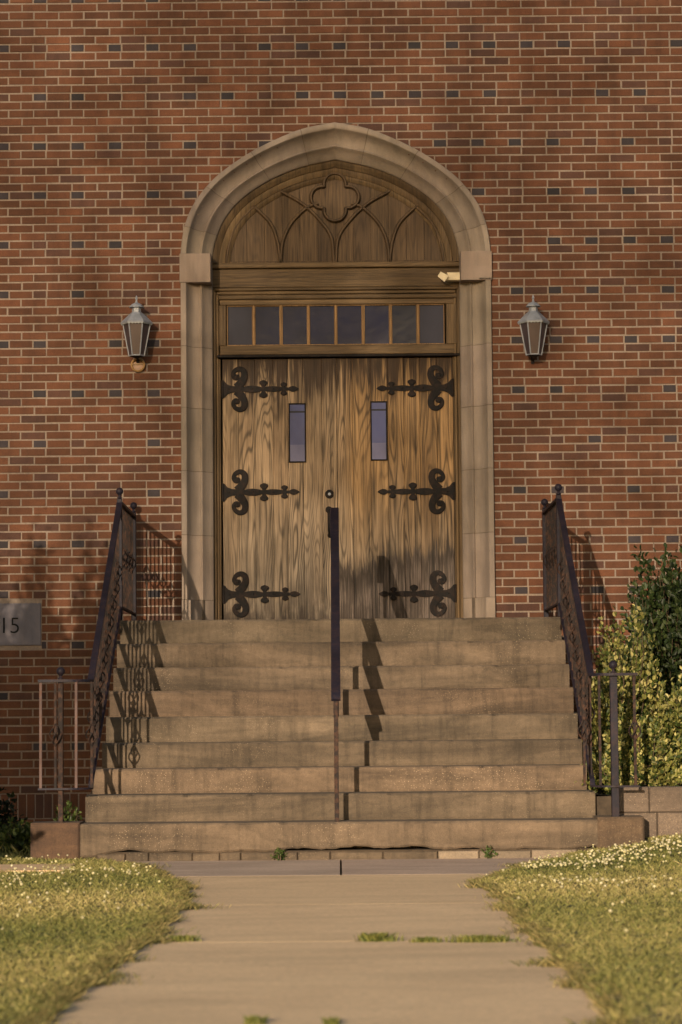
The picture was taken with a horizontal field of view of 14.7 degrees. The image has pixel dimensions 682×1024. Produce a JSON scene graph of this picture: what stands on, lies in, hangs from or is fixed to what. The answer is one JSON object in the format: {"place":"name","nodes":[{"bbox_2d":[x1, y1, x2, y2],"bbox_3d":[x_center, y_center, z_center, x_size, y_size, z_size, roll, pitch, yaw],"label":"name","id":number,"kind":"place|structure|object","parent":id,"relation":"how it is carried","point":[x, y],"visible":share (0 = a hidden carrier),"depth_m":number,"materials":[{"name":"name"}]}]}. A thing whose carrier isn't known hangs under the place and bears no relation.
{"place":"outdoors","nodes":[
{"label":"outdoors","id":0,"kind":"place"},
{"bbox_2d":[0,864,74,872],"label":"side path","id":1,"kind":"structure","parent":0,"point":[3,867],"depth_m":15.74,"materials":[{"name":"concrete"}]},
{"bbox_2d":[101,858,544,876],"bbox_3d":[-0.015,2.181,16.005,3.470,0.060,1.687,0,-4,0],"label":"apron","id":2,"kind":"object","parent":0,"point":[332,867],"visible":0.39,"depth_m":15.99,"materials":[{"name":"concrete"}]},
{"bbox_2d":[270,847,286,860],"bbox_3d":[-0.394,2.182,16.793,0.094,0.105,0.094,2,-5,-31],"label":"weed","id":3,"kind":"object","parent":2,"relation":"on","point":[278,852],"visible":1,"depth_m":16.77,"materials":[{"name":"green plant"}]},
{"bbox_2d":[480,845,497,858],"bbox_3d":[0.945,2.164,16.785,0.088,0.101,0.091,3,-6,-40],"label":"weed","id":4,"kind":"object","parent":2,"relation":"on","point":[488,854],"visible":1,"depth_m":16.78,"materials":[{"name":"green plant"}]},
{"bbox_2d":[593,815,644,847],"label":"footing block","id":5,"kind":"structure","parent":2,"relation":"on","point":[623,829],"depth_m":16.80,"materials":[{"name":"concrete"}]},
{"bbox_2d":[541,484,640,816],"bbox_3d":[1.711,0.924,18.794,0.408,2.359,3.800,0,-4,0],"label":"stair railing","id":6,"kind":"object","parent":5,"relation":"on","point":[560,590],"visible":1,"depth_m":17.94,"materials":[{"name":"metal"}]},
{"bbox_2d":[48,874,608,1023],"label":"path","id":7,"kind":"structure","parent":0,"point":[284,949],"depth_m":9.67,"materials":[{"name":"concrete"}]},
{"bbox_2d":[158,934,201,941],"bbox_3d":[-0.658,1.731,10.734,0.187,0.030,0.079,0,-4,0],"label":"grass tuft","id":8,"kind":"object","parent":7,"relation":"on","point":[178,938],"visible":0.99,"depth_m":10.73,"materials":[{"name":"green plant"}]},
{"bbox_2d":[243,1014,269,1023],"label":"grass tuft","id":9,"kind":"object","parent":7,"relation":"on","point":[253,1019],"visible":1,"depth_m":7.79,"materials":[{"name":"green plant"}]},
{"bbox_2d":[320,1015,341,1023],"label":"grass tuft","id":10,"kind":"object","parent":7,"relation":"on","point":[332,1020],"visible":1,"depth_m":7.75,"materials":[{"name":"green plant"}]},
{"bbox_2d":[354,931,404,941],"bbox_3d":[0.153,1.712,10.645,0.209,0.040,0.102,0,-4,0],"label":"grass tuft","id":11,"kind":"object","parent":7,"relation":"on","point":[374,937],"visible":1,"depth_m":10.64,"materials":[{"name":"green plant"}]},
{"bbox_2d":[409,936,445,942],"bbox_3d":[0.347,1.713,10.596,0.152,0.026,0.080,0,-4,0],"label":"grass tuft","id":12,"kind":"object","parent":7,"relation":"on","point":[423,939],"visible":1,"depth_m":10.58,"materials":[{"name":"green plant"}]},
{"bbox_2d":[433,934,528,942],"bbox_3d":[0.561,1.705,10.569,0.394,0.034,0.089,0,-4,0],"label":"grass tuft","id":13,"kind":"object","parent":7,"relation":"on","point":[487,938],"visible":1,"depth_m":10.56,"materials":[{"name":"green plant"}]},
{"bbox_2d":[0,823,681,1023],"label":"ground","id":14,"kind":"structure","parent":0,"point":[636,1020],"depth_m":11.25,"materials":[{"name":"green plant"}]},
{"bbox_2d":[0,774,27,831],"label":"yew bush","id":15,"kind":"object","parent":14,"relation":"on","point":[6,804],"visible":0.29,"depth_m":18.39,"materials":[{"name":"green plant"}]},
{"bbox_2d":[0,817,31,853],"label":"shrub","id":16,"kind":"object","parent":14,"relation":"on","point":[19,836],"visible":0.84,"depth_m":17.34,"materials":[{"name":"green plant"}]},
{"bbox_2d":[30,821,83,858],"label":"footing block","id":17,"kind":"structure","parent":14,"relation":"on","point":[52,839],"depth_m":16.80,"materials":[{"name":"concrete"}]},
{"bbox_2d":[53,800,81,820],"bbox_3d":[-1.816,2.118,17.695,0.270,0.373,0.271,-3,-5,27],"label":"weed","id":18,"kind":"object","parent":17,"relation":"on","point":[74,816],"visible":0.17,"depth_m":17.70,"materials":[{"name":"green plant"}]},
{"bbox_2d":[38,487,136,822],"bbox_3d":[-1.753,0.957,18.789,0.383,2.366,3.800,0,-4,0],"label":"stair railing","id":19,"kind":"object","parent":17,"relation":"on","point":[118,596],"visible":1,"depth_m":17.93,"materials":[{"name":"metal"}]},
{"bbox_2d":[80,617,597,865],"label":"concrete steps","id":20,"kind":"structure","parent":14,"relation":"on","point":[458,738],"depth_m":17.76,"materials":[{"name":"beige concrete"}]},
{"bbox_2d":[330,508,340,821],"bbox_3d":[-0.039,0.976,18.225,0.066,2.219,2.609,0,-4,0],"label":"handrail","id":21,"kind":"object","parent":20,"relation":"on","point":[335,625],"visible":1,"depth_m":17.62,"materials":[{"name":"metal"}]},
{"bbox_2d":[0,0,681,824],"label":"church building","id":22,"kind":"structure","parent":14,"relation":"on","point":[276,216],"depth_m":21.08,"materials":[{"name":"brick"}]},
{"bbox_2d":[121,295,152,371],"bbox_3d":[-1.601,-1.412,20.836,0.231,0.592,0.305,-3,-5,24],"label":"wall lantern","id":23,"kind":"object","parent":22,"relation":"attached to","point":[136,323],"depth_m":20.77,"materials":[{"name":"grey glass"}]},
{"bbox_2d":[221,358,337,619],"bbox_3d":[-0.490,-0.164,21.114,0.929,2.144,0.129,0,-4,0],"label":"door","id":24,"kind":"structure","parent":22,"relation":"in","point":[280,483],"depth_m":21.13,"materials":[{"name":"brown wood"}]},
{"bbox_2d":[218,293,456,354],"bbox_3d":[-0.025,-1.506,21.241,1.921,0.484,0.080,0,-4,0],"label":"transom window","id":25,"kind":"structure","parent":22,"relation":"in","point":[389,323],"depth_m":21.23,"materials":[{"name":"brown wood"}]},
{"bbox_2d":[337,357,456,618],"bbox_3d":[0.444,-0.170,21.144,0.940,2.144,0.072,0,-4,0],"label":"door","id":26,"kind":"structure","parent":22,"relation":"in","point":[396,484],"depth_m":21.13,"materials":[{"name":"brown wood"}]},
{"bbox_2d":[438,272,491,283],"bbox_3d":[1.012,-1.880,21.099,0.456,0.084,0.207,-2,-5,22],"label":"security light","id":27,"kind":"object","parent":22,"relation":"attached to","point":[452,277],"visible":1,"depth_m":21.12,"materials":[{"name":"beige plastic"}]},
{"bbox_2d":[517,295,548,363],"bbox_3d":[1.515,-1.451,20.824,0.220,0.530,0.270,2,-5,-30],"label":"wall lantern","id":28,"kind":"object","parent":22,"relation":"attached to","point":[533,322],"depth_m":20.76,"materials":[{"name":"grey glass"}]},
{"bbox_2d":[0,833,681,931],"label":"clover flowers","id":29,"kind":"object","parent":14,"relation":"on","point":[624,851],"visible":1,"depth_m":15.12,"materials":[{"name":"white plant"}]},
{"bbox_2d":[587,786,610,814],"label":"retaining wall","id":30,"kind":"structure","parent":14,"relation":"on","point":[602,805],"depth_m":17.20,"materials":[{"name":"stone"}]},
{"bbox_2d":[574,705,681,795],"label":"variegated shrub","id":31,"kind":"object","parent":30,"relation":"on","point":[650,749],"visible":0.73,"depth_m":17.45,"materials":[{"name":"green plant"}]},
{"bbox_2d":[579,604,679,795],"bbox_3d":[1.922,1.282,17.995,0.941,1.323,0.769,-4,-6,37],"label":"variegated shrub","id":32,"kind":"object","parent":30,"relation":"on","point":[645,685],"visible":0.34,"depth_m":17.93,"materials":[{"name":"green plant"}]},
{"bbox_2d":[612,542,681,712],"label":"holly bush","id":33,"kind":"object","parent":30,"relation":"on","point":[663,624],"visible":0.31,"depth_m":19.62,"materials":[{"name":"green plant"}]},
{"bbox_2d":[633,661,681,785],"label":"variegated shrub","id":34,"kind":"object","parent":30,"relation":"on","point":[675,718],"visible":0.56,"depth_m":17.62,"materials":[{"name":"green plant"}]},
{"bbox_2d":[619,786,681,839],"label":"retaining wall","id":35,"kind":"structure","parent":14,"relation":"on","point":[659,808],"depth_m":17.09,"materials":[{"name":"beige stone"}]}
]}

